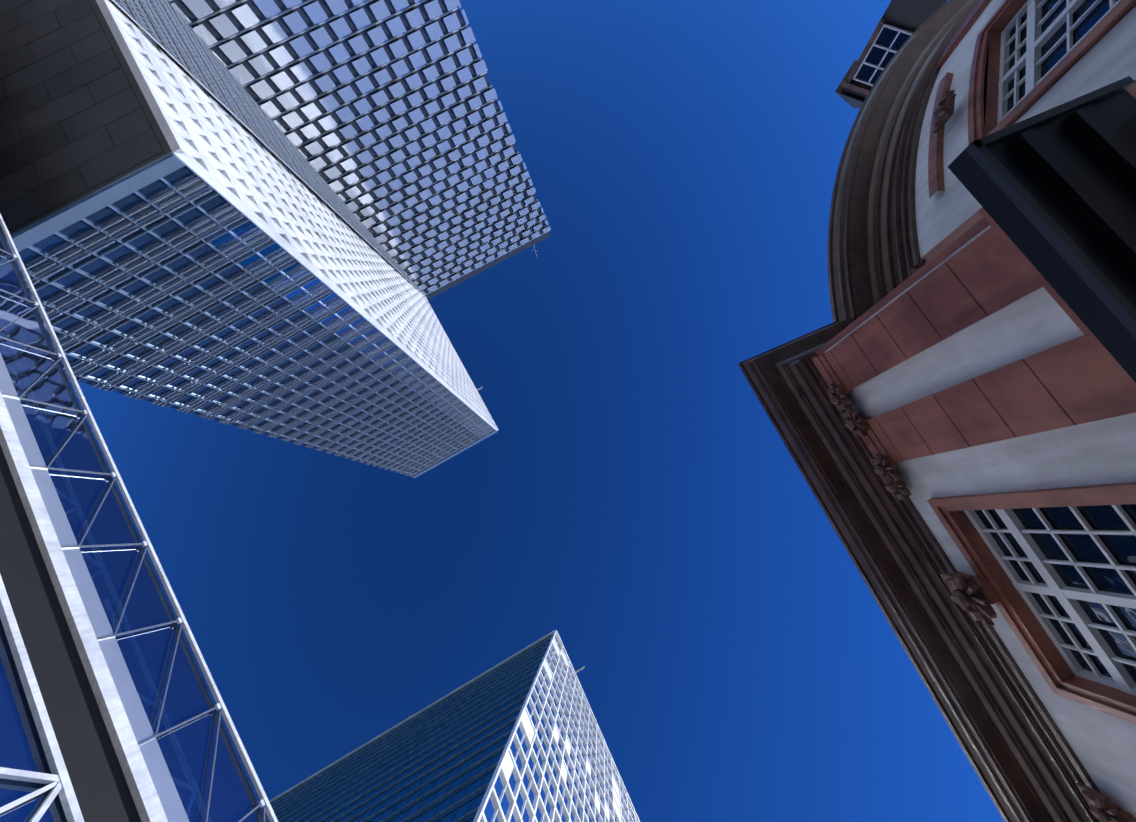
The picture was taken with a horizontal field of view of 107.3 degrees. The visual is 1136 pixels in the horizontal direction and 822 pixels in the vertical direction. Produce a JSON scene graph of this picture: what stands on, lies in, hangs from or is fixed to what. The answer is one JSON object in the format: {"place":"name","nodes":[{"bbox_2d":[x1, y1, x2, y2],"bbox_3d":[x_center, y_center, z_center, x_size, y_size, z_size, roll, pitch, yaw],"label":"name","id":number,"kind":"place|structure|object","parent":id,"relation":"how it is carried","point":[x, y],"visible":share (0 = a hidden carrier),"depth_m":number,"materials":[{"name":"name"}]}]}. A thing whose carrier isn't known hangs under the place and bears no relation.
{"place":"outdoors","nodes":[
{"label":"outdoors","id":0,"kind":"place"},
{"bbox_2d":[70,0,1003,821],"label":"sky","id":1,"kind":"structure","parent":0,"point":[633,498],"materials":[{"name":"blue"}]},
{"label":"ground","id":2,"kind":"structure","parent":0,"visible":0},
{"bbox_2d":[0,214,277,821],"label":"glass hall","id":3,"kind":"structure","parent":2,"relation":"on","point":[110,708],"depth_m":16.60,"materials":[{"name":"blue glass"}]},
{"bbox_2d":[0,0,550,477],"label":"skyscrapers","id":4,"kind":"structure","parent":2,"relation":"on","point":[284,220],"depth_m":61.22,"materials":[{"name":"grey metal"}]},
{"bbox_2d":[265,630,639,821],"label":"skyscraper","id":5,"kind":"structure","parent":2,"relation":"on","point":[517,737],"depth_m":55.60,"materials":[{"name":"blue glass"}]},
{"bbox_2d":[738,0,1135,821],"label":"building","id":6,"kind":"structure","parent":2,"relation":"on","point":[946,398],"depth_m":5.83,"materials":[{"name":"stone"}]},
{"bbox_2d":[853,24,912,86],"bbox_3d":[10.238,-11.446,13.564,1.050,1.650,0.060,31,-101,12],"label":"window frame","id":7,"kind":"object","parent":6,"relation":"in","point":[899,30],"depth_m":13.37,"materials":[{"name":"white paint"}]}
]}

